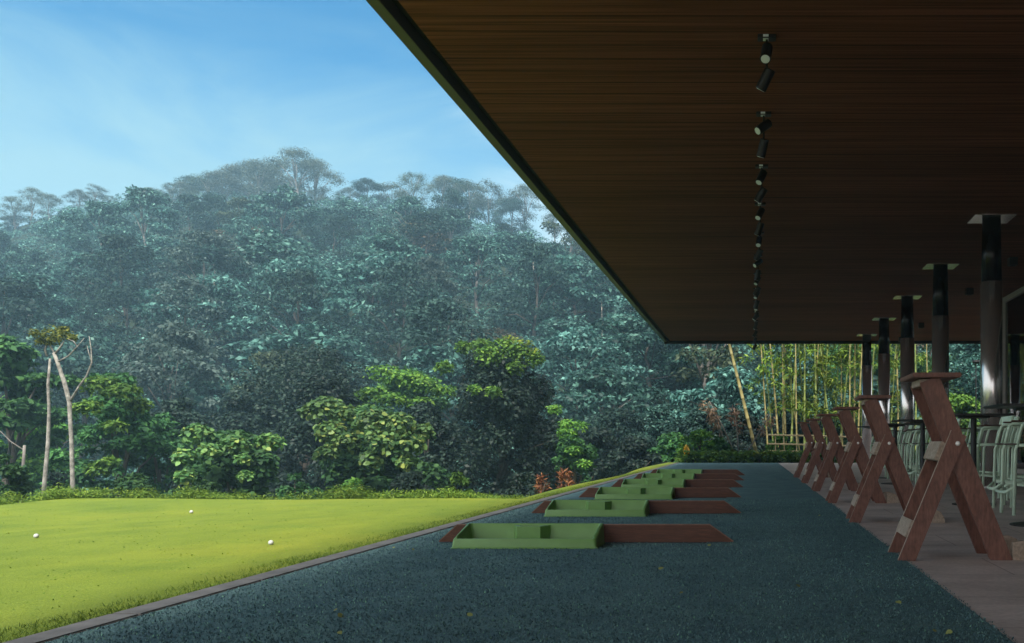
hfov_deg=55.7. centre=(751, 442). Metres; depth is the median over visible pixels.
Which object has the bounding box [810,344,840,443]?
bamboo
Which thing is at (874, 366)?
bamboo
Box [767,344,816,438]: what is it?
bamboo
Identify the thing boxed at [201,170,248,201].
ridge tree
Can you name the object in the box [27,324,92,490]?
forked tree
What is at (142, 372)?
slender tree
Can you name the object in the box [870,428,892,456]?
bar chair
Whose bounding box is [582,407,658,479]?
bush
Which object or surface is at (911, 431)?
bar chair
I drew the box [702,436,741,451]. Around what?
shrub
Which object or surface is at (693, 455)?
strap leaf plant
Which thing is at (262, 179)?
ridge tree
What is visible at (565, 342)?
spreading tree
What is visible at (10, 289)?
broadleaf tree
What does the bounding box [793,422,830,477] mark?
golf bag rack
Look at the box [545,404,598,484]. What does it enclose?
shrub
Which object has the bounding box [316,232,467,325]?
broadleaf tree
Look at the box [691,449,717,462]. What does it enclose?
strap leaf plant
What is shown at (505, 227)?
broadleaf tree
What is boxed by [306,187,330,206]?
ridge tree
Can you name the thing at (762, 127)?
ceiling spotlight
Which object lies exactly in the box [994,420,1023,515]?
bar chair
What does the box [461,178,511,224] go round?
ridge tree
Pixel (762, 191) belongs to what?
ceiling spotlight
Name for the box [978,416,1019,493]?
bar chair
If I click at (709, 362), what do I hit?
slender tree
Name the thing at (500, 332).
scrub tree
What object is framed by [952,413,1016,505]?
bar table
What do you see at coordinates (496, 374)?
dark tree
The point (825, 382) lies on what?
bamboo
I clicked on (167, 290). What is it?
slender tree
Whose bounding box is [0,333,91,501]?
leafy tree
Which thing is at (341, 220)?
tree
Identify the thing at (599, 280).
spreading tree
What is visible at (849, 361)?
bamboo
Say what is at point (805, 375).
bamboo
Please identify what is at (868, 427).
bar table
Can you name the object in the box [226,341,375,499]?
dark tree
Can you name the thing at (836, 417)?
bamboo
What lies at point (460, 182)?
ridge tree
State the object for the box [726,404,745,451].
dry stalk
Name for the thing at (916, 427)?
bar chair
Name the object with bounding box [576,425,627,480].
bush
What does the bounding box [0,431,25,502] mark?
bare tree
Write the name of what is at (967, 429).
bar chair
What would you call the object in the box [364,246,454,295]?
spreading tree
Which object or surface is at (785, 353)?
bamboo
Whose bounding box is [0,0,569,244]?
sky
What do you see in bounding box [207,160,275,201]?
ridge tree
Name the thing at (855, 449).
golf bag rack
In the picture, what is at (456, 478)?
shrub
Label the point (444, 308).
broadleaf tree
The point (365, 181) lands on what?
ridge tree
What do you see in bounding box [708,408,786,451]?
bush
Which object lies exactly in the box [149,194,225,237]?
broadleaf tree
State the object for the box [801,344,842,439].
bamboo
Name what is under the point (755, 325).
ceiling spotlight
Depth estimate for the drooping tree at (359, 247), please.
87.81 m
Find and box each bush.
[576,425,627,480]
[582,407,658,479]
[594,435,668,479]
[619,405,678,458]
[646,431,694,464]
[662,407,742,450]
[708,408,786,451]
[767,411,839,449]
[834,410,919,448]
[914,393,979,452]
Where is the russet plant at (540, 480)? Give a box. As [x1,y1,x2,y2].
[532,472,551,493]
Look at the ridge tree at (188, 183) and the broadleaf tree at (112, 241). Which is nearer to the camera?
the broadleaf tree at (112, 241)
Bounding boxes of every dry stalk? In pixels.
[699,398,733,450]
[702,407,722,436]
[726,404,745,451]
[748,410,775,449]
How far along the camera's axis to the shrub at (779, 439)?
36.54 m
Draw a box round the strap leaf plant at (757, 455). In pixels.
[748,450,772,462]
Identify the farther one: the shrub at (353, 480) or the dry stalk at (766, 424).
the dry stalk at (766, 424)
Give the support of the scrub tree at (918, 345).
on the ground at (393, 350)
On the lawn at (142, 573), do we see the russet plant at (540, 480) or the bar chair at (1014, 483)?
the russet plant at (540, 480)
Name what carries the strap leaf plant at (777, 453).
on the ground at (393, 350)
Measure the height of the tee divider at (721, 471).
0.139 m
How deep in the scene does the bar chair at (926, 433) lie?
14.59 m
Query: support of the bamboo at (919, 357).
on the ground at (393, 350)
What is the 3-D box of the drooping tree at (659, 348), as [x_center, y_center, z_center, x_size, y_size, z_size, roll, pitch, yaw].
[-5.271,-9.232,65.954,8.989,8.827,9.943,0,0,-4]
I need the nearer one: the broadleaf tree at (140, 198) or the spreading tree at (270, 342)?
the spreading tree at (270, 342)
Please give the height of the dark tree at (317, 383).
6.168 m
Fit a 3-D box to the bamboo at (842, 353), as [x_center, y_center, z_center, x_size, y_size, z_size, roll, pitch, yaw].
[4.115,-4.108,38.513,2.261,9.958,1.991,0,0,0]
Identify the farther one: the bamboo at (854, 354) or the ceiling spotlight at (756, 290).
the bamboo at (854, 354)
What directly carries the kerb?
on the tee turf
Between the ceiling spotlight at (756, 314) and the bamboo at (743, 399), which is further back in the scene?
the bamboo at (743, 399)
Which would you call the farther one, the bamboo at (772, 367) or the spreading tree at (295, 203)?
the spreading tree at (295, 203)
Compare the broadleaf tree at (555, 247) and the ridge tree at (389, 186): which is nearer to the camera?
the broadleaf tree at (555, 247)
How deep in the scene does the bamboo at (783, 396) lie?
38.38 m
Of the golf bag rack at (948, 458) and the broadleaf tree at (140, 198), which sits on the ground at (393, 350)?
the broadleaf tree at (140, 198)
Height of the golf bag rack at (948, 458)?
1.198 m
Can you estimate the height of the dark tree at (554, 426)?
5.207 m
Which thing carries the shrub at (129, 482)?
on the ground at (393, 350)
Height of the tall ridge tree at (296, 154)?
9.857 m
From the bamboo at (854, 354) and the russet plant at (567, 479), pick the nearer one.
the russet plant at (567, 479)
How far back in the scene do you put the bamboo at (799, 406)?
38.21 m
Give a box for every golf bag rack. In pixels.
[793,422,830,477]
[801,418,845,482]
[811,414,859,490]
[825,407,899,502]
[846,395,944,522]
[888,372,1023,560]
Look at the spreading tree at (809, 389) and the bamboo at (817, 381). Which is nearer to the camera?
the bamboo at (817, 381)
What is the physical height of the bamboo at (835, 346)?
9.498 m
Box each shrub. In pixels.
[0,453,36,504]
[39,470,81,498]
[108,472,154,497]
[119,412,203,494]
[189,479,241,498]
[274,472,326,499]
[340,476,363,497]
[386,468,433,497]
[443,471,474,497]
[493,470,545,497]
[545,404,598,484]
[676,428,715,452]
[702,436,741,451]
[765,433,798,452]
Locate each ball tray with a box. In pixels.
[451,523,605,548]
[544,500,649,516]
[595,487,674,499]
[621,479,685,487]
[641,473,694,478]
[656,469,702,473]
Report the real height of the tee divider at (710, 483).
0.139 m
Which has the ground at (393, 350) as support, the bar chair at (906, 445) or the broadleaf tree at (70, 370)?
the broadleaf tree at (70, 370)
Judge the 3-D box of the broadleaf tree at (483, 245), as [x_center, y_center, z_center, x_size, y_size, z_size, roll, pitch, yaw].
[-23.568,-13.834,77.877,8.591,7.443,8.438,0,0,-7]
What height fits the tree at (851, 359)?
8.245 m
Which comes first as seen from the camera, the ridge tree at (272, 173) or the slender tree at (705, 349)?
the slender tree at (705, 349)
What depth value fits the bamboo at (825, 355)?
38.91 m
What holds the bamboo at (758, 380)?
on the ground at (393, 350)
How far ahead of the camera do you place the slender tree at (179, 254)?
71.50 m
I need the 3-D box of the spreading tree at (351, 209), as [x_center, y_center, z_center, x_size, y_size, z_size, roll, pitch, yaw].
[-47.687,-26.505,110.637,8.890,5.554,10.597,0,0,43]
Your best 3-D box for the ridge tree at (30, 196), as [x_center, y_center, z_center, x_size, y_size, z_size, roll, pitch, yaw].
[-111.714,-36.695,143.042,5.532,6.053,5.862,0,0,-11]
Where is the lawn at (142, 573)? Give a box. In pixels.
[0,462,672,642]
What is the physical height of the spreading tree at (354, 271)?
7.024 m
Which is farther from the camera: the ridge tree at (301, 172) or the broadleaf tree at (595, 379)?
the ridge tree at (301, 172)
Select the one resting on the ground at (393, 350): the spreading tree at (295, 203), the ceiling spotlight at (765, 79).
the spreading tree at (295, 203)
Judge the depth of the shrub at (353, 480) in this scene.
19.34 m
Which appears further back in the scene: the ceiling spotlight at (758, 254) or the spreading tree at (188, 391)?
the spreading tree at (188, 391)
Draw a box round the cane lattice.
[768,434,861,451]
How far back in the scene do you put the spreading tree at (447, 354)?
47.66 m
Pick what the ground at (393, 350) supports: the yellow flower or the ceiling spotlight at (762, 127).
the yellow flower
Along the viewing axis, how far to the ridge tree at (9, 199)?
136.81 m
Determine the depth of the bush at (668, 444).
37.59 m
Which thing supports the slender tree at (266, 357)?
on the ground at (393, 350)
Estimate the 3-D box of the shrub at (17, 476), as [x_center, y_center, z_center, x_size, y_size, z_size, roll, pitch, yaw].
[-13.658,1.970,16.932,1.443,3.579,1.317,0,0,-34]
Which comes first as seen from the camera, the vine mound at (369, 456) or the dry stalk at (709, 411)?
the vine mound at (369, 456)
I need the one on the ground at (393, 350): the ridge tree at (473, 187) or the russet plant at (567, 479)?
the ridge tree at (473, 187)
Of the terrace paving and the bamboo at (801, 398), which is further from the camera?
the bamboo at (801, 398)
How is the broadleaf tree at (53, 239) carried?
on the ground at (393, 350)
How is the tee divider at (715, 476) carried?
on the tee turf
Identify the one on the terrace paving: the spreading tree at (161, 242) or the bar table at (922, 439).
the bar table at (922, 439)
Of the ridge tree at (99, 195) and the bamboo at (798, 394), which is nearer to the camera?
the bamboo at (798, 394)
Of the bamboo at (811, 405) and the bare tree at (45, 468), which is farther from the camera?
the bamboo at (811, 405)
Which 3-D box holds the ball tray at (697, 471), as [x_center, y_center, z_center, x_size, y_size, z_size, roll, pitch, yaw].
[-1.618,0.675,20.687,1.040,0.148,0.380,0,0,0]
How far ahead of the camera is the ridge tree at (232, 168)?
142.84 m
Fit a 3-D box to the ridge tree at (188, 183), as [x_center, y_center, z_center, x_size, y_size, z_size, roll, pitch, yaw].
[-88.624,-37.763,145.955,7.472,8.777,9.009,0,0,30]
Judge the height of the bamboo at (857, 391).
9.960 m
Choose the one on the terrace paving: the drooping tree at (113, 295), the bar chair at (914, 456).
the bar chair at (914, 456)
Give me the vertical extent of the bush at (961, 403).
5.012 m
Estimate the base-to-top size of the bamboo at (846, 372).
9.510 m
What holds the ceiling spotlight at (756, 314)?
hanging from the open pavilion
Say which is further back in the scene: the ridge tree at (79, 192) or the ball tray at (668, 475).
the ridge tree at (79, 192)
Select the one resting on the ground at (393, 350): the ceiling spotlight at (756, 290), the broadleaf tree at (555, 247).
the broadleaf tree at (555, 247)
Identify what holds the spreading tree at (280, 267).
on the ground at (393, 350)
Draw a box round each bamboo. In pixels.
[728,344,757,450]
[743,344,781,440]
[746,344,781,451]
[751,344,797,446]
[762,344,792,433]
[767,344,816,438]
[773,344,811,440]
[774,345,808,442]
[775,345,819,441]
[776,344,817,443]
[777,348,806,449]
[781,344,827,450]
[786,344,831,442]
[799,344,839,420]
[799,348,840,424]
[801,344,835,438]
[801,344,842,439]
[803,344,837,421]
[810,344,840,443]
[824,344,859,444]
[827,344,858,428]
[833,344,878,440]
[834,344,861,413]
[835,344,861,438]
[837,344,861,421]
[841,344,878,431]
[856,344,890,410]
[858,355,897,393]
[874,344,899,429]
[877,344,899,412]
[890,344,899,429]
[895,344,929,449]
[914,344,931,418]
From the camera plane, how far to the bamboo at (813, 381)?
39.95 m
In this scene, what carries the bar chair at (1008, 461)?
on the terrace paving
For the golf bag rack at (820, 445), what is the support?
on the terrace paving
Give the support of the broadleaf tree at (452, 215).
on the ground at (393, 350)
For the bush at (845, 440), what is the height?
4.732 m
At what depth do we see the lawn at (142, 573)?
7.05 m
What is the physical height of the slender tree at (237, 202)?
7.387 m
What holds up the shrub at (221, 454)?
on the ground at (393, 350)
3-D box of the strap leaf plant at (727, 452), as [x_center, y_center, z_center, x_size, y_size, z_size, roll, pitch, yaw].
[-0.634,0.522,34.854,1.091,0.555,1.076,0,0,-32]
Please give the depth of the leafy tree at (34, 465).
29.05 m
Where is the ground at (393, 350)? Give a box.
[1,202,972,494]
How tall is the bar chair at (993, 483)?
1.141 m
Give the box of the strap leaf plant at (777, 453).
[765,450,790,462]
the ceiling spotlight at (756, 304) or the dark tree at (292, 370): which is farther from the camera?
the dark tree at (292, 370)
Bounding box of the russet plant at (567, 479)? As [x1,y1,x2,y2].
[555,467,576,488]
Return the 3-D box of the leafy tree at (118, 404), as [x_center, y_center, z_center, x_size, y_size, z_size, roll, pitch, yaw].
[-16.414,0.953,23.413,3.185,5.613,4.519,0,0,-4]
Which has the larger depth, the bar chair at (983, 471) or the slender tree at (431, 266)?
the slender tree at (431, 266)
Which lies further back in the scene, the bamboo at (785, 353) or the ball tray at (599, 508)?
the bamboo at (785, 353)
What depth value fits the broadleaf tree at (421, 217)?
88.06 m
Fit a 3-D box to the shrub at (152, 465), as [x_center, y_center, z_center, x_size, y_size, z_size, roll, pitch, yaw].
[-16.220,1.458,25.221,2.707,4.612,2.312,0,0,26]
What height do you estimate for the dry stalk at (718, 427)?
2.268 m
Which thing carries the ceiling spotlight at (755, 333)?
hanging from the open pavilion
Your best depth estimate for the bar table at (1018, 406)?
8.35 m
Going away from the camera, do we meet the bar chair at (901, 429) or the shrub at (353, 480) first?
the bar chair at (901, 429)
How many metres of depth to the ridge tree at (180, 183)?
142.89 m
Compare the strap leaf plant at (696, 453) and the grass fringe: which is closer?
the grass fringe
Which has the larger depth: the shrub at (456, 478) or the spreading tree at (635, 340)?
the spreading tree at (635, 340)
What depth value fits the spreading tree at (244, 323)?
62.86 m
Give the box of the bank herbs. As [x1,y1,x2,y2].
[0,481,529,504]
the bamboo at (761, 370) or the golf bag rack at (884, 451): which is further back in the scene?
the bamboo at (761, 370)
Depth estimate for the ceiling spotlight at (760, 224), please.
14.39 m
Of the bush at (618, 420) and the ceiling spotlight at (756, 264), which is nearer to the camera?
the ceiling spotlight at (756, 264)
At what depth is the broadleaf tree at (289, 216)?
105.92 m
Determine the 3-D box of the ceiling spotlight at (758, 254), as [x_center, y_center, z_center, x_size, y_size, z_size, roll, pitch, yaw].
[0.126,-3.495,16.389,0.188,0.510,0.227,0,0,0]
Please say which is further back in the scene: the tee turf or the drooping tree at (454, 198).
the drooping tree at (454, 198)
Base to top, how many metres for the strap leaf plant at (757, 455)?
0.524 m
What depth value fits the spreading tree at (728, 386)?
45.55 m
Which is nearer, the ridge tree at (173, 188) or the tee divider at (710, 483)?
the tee divider at (710, 483)
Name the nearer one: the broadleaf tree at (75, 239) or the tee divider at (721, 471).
the tee divider at (721, 471)
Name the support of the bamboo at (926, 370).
on the ground at (393, 350)
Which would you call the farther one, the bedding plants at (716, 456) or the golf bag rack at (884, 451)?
the bedding plants at (716, 456)
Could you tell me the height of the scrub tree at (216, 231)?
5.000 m
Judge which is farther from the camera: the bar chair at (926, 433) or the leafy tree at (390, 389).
the leafy tree at (390, 389)
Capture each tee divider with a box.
[439,524,732,542]
[532,500,740,513]
[579,488,740,497]
[611,479,742,487]
[634,474,743,479]
[651,469,743,474]
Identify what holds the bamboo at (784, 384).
on the ground at (393, 350)
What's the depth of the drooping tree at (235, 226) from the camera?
88.29 m
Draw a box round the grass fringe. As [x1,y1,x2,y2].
[0,470,646,642]
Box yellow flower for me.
[683,444,689,454]
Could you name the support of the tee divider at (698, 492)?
on the tee turf
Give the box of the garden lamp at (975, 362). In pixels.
[972,360,979,412]
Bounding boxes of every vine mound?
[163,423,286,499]
[295,396,451,499]
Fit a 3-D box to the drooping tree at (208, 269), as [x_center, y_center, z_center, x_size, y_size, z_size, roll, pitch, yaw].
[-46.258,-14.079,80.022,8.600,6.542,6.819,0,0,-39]
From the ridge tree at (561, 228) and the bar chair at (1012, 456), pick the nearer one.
the bar chair at (1012, 456)
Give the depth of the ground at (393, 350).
77.17 m
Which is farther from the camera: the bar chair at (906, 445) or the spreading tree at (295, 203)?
the spreading tree at (295, 203)
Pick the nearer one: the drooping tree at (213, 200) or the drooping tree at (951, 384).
the drooping tree at (951, 384)
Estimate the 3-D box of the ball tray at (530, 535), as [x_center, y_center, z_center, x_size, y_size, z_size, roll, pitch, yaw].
[-1.606,0.675,6.687,1.040,0.148,0.380,0,0,0]
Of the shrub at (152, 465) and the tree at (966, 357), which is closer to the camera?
the shrub at (152, 465)
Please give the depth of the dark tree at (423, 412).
27.36 m
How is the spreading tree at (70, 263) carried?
on the ground at (393, 350)
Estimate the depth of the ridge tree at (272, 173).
143.82 m
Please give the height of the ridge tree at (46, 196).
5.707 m
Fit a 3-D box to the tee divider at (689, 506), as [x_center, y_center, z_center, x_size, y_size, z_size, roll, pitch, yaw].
[-1.210,0.680,9.700,2.204,0.139,0.032,0,0,0]
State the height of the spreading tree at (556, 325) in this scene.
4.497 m
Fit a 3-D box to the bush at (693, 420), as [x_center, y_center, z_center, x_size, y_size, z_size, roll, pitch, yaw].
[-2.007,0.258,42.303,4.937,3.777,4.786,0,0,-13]
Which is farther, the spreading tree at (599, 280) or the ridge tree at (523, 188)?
the ridge tree at (523, 188)
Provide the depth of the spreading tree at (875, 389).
46.17 m
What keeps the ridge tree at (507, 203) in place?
on the ground at (393, 350)
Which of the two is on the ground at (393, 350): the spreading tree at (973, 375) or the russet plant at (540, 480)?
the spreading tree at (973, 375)
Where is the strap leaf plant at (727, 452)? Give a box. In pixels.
[721,449,747,455]
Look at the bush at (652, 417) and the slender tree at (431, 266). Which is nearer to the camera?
the bush at (652, 417)
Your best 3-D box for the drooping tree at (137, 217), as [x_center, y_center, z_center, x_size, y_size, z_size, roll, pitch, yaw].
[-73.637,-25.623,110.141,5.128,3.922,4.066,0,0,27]
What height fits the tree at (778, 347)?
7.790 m
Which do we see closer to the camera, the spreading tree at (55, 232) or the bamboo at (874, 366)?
the bamboo at (874, 366)
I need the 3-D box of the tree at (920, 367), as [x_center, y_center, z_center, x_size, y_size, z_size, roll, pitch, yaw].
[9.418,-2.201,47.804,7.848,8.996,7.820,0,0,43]
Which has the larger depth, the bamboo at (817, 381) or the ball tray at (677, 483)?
the bamboo at (817, 381)
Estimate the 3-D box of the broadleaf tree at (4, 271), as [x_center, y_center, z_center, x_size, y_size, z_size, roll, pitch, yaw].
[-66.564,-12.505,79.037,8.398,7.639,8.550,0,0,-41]
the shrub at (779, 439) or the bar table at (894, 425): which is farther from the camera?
the shrub at (779, 439)
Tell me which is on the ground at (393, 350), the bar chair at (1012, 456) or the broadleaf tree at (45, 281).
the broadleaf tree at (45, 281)
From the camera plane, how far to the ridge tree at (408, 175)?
142.20 m
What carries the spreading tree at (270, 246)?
on the ground at (393, 350)
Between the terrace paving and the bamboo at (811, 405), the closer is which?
the terrace paving
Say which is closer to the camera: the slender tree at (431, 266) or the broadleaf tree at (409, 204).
the slender tree at (431, 266)
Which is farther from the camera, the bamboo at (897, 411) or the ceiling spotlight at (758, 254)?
the bamboo at (897, 411)
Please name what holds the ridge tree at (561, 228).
on the ground at (393, 350)
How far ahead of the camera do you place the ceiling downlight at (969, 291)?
22.32 m
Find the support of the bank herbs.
on the lawn at (142, 573)
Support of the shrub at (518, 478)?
on the ground at (393, 350)
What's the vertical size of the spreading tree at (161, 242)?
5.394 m
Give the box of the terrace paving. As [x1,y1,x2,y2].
[779,463,1023,642]
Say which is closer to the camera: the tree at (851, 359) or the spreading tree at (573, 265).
the tree at (851, 359)
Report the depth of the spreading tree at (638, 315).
74.10 m
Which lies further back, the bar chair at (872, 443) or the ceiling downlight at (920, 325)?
the ceiling downlight at (920, 325)
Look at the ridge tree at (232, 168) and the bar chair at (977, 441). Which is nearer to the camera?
the bar chair at (977, 441)
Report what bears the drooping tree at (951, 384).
on the ground at (393, 350)
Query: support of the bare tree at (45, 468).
on the ground at (393, 350)
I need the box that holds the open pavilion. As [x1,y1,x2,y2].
[366,0,1023,487]
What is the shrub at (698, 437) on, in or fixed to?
on the ground at (393, 350)
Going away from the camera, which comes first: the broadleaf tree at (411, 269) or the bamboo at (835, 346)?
the bamboo at (835, 346)
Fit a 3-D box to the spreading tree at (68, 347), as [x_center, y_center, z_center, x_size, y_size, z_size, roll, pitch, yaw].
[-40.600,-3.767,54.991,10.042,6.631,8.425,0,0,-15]
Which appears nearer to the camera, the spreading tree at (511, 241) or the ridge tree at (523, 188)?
the spreading tree at (511, 241)
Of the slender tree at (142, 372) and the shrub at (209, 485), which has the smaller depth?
the shrub at (209, 485)
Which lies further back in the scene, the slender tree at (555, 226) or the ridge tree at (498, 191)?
the ridge tree at (498, 191)
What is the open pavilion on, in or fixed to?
on the terrace paving
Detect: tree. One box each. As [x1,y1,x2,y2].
[0,196,37,234]
[0,216,20,231]
[0,230,27,275]
[0,258,26,308]
[0,271,118,342]
[0,277,72,397]
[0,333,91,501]
[0,364,149,458]
[0,395,94,498]
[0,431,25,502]
[1,247,69,284]
[2,321,159,423]
[12,186,52,222]
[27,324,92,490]
[28,192,72,220]
[30,206,104,252]
[38,212,84,253]
[38,250,125,297]
[39,372,182,497]
[41,358,50,492]
[57,199,146,256]
[57,284,186,352]
[60,189,90,208]
[60,233,182,339]
[68,250,151,307]
[75,348,240,439]
[76,184,109,203]
[90,184,200,275]
[94,319,256,420]
[103,195,117,202]
[118,213,155,237]
[121,234,200,280]
[130,274,291,365]
[132,276,232,382]
[136,397,223,489]
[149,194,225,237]
[149,229,257,328]
[158,182,184,206]
[161,244,258,297]
[165,175,211,206]
[167,180,198,206]
[181,170,232,199]
[186,191,241,242]
[190,389,299,499]
[193,225,361,303]
[193,321,385,412]
[194,164,254,201]
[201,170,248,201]
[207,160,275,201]
[212,224,283,256]
[213,215,292,265]
[214,197,261,236]
[223,158,283,200]
[225,183,339,245]
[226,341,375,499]
[230,349,296,424]
[233,255,349,328]
[238,155,313,201]
[244,202,304,234]
[248,268,344,340]
[253,146,341,197]
[257,369,366,499]
[273,158,348,207]
[281,254,454,341]
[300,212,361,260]
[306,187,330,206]
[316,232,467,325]
[321,195,387,240]
[332,186,365,202]
[335,259,463,362]
[337,218,403,262]
[348,296,530,407]
[350,177,388,207]
[352,364,456,469]
[362,219,452,272]
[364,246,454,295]
[369,181,411,208]
[369,342,544,444]
[376,195,438,243]
[387,254,469,338]
[391,171,435,206]
[393,210,457,259]
[406,400,461,484]
[416,208,473,254]
[418,174,465,206]
[419,335,581,497]
[425,235,521,317]
[425,326,545,374]
[426,176,485,221]
[426,187,486,240]
[453,178,493,226]
[458,230,560,280]
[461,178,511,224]
[480,240,582,338]
[488,197,533,231]
[488,223,520,253]
[492,183,547,231]
[507,403,588,490]
[509,253,625,323]
[511,366,683,454]
[512,314,622,366]
[513,241,579,308]
[523,325,652,430]
[539,220,587,258]
[541,213,564,241]
[565,261,619,311]
[573,246,590,260]
[577,310,717,399]
[597,300,657,338]
[601,297,657,349]
[618,302,726,365]
[654,342,738,386]
[659,365,778,430]
[671,344,776,395]
[712,344,810,382]
[713,344,839,432]
[754,347,860,425]
[762,344,917,417]
[788,370,977,439]
[844,344,979,421]
[895,345,971,396]
[914,344,978,371]
[925,344,979,387]
[949,344,979,451]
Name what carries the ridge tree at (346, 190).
on the ground at (393, 350)
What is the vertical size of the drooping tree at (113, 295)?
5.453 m
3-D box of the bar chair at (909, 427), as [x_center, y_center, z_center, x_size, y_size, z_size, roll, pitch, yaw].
[3.064,0.185,19.293,0.663,1.141,0.458,0,0,2]
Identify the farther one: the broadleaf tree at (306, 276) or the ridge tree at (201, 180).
the ridge tree at (201, 180)
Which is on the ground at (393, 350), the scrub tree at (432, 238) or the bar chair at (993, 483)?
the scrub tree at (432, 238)
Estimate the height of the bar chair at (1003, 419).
1.141 m
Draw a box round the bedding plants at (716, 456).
[673,449,918,462]
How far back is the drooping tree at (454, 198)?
110.70 m
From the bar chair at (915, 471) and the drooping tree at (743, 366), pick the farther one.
the drooping tree at (743, 366)
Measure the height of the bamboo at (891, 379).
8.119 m
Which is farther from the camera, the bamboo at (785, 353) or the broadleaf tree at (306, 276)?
the broadleaf tree at (306, 276)
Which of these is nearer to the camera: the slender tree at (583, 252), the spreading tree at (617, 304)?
the spreading tree at (617, 304)
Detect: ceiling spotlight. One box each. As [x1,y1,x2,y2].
[752,311,758,328]
[752,320,757,336]
[753,232,763,260]
[753,254,762,279]
[753,273,760,295]
[753,288,759,308]
[753,300,759,319]
[754,111,771,157]
[754,164,767,202]
[754,202,765,235]
[756,34,775,91]
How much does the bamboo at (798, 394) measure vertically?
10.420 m
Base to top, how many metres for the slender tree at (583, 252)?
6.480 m
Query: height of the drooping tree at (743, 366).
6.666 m
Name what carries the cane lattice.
on the ground at (393, 350)
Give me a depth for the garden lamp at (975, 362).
37.49 m
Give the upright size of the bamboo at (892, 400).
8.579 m
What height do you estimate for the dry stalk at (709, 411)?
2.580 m
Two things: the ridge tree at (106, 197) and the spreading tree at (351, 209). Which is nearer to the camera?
the spreading tree at (351, 209)
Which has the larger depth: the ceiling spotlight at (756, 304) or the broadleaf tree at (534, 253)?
the broadleaf tree at (534, 253)
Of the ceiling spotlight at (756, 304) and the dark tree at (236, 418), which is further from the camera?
the dark tree at (236, 418)
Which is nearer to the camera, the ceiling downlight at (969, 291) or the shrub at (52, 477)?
the shrub at (52, 477)
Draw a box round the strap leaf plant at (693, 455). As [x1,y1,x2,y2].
[678,451,705,462]
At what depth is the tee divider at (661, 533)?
6.89 m
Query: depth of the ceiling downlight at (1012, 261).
18.61 m
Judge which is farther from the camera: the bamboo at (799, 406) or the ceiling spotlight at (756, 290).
the bamboo at (799, 406)
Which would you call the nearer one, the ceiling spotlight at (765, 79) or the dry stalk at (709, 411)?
the ceiling spotlight at (765, 79)
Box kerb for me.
[3,463,677,642]
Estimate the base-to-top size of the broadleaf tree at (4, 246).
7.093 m
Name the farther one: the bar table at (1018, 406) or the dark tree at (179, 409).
the dark tree at (179, 409)
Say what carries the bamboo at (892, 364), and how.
on the ground at (393, 350)
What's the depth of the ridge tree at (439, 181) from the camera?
141.08 m
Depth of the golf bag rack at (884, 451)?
8.68 m
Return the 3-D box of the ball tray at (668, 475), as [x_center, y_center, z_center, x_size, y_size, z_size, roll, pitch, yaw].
[-1.615,0.675,17.887,1.040,0.148,0.380,0,0,0]
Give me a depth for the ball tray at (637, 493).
12.32 m
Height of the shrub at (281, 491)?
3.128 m
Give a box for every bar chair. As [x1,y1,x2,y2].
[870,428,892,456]
[883,425,913,478]
[884,426,904,465]
[897,426,919,474]
[901,426,928,467]
[901,429,925,470]
[907,428,926,483]
[909,433,919,480]
[917,418,960,489]
[960,419,970,453]
[962,428,979,473]
[967,415,1014,498]
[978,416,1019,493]
[987,422,1023,507]
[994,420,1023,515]
[996,427,1023,500]
[997,426,1022,507]
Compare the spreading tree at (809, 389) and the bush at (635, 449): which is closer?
the bush at (635, 449)
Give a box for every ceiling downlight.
[918,323,923,327]
[965,288,973,294]
[1007,257,1017,265]
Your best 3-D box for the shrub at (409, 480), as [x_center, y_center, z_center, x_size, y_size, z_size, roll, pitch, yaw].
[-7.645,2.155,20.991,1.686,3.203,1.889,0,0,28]
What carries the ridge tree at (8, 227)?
on the ground at (393, 350)
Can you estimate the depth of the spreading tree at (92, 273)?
80.77 m
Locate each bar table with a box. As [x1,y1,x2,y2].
[856,426,897,477]
[881,423,919,484]
[891,419,924,471]
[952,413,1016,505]
[983,403,1023,526]
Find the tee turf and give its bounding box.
[45,463,1013,642]
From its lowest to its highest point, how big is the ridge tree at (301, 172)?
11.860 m

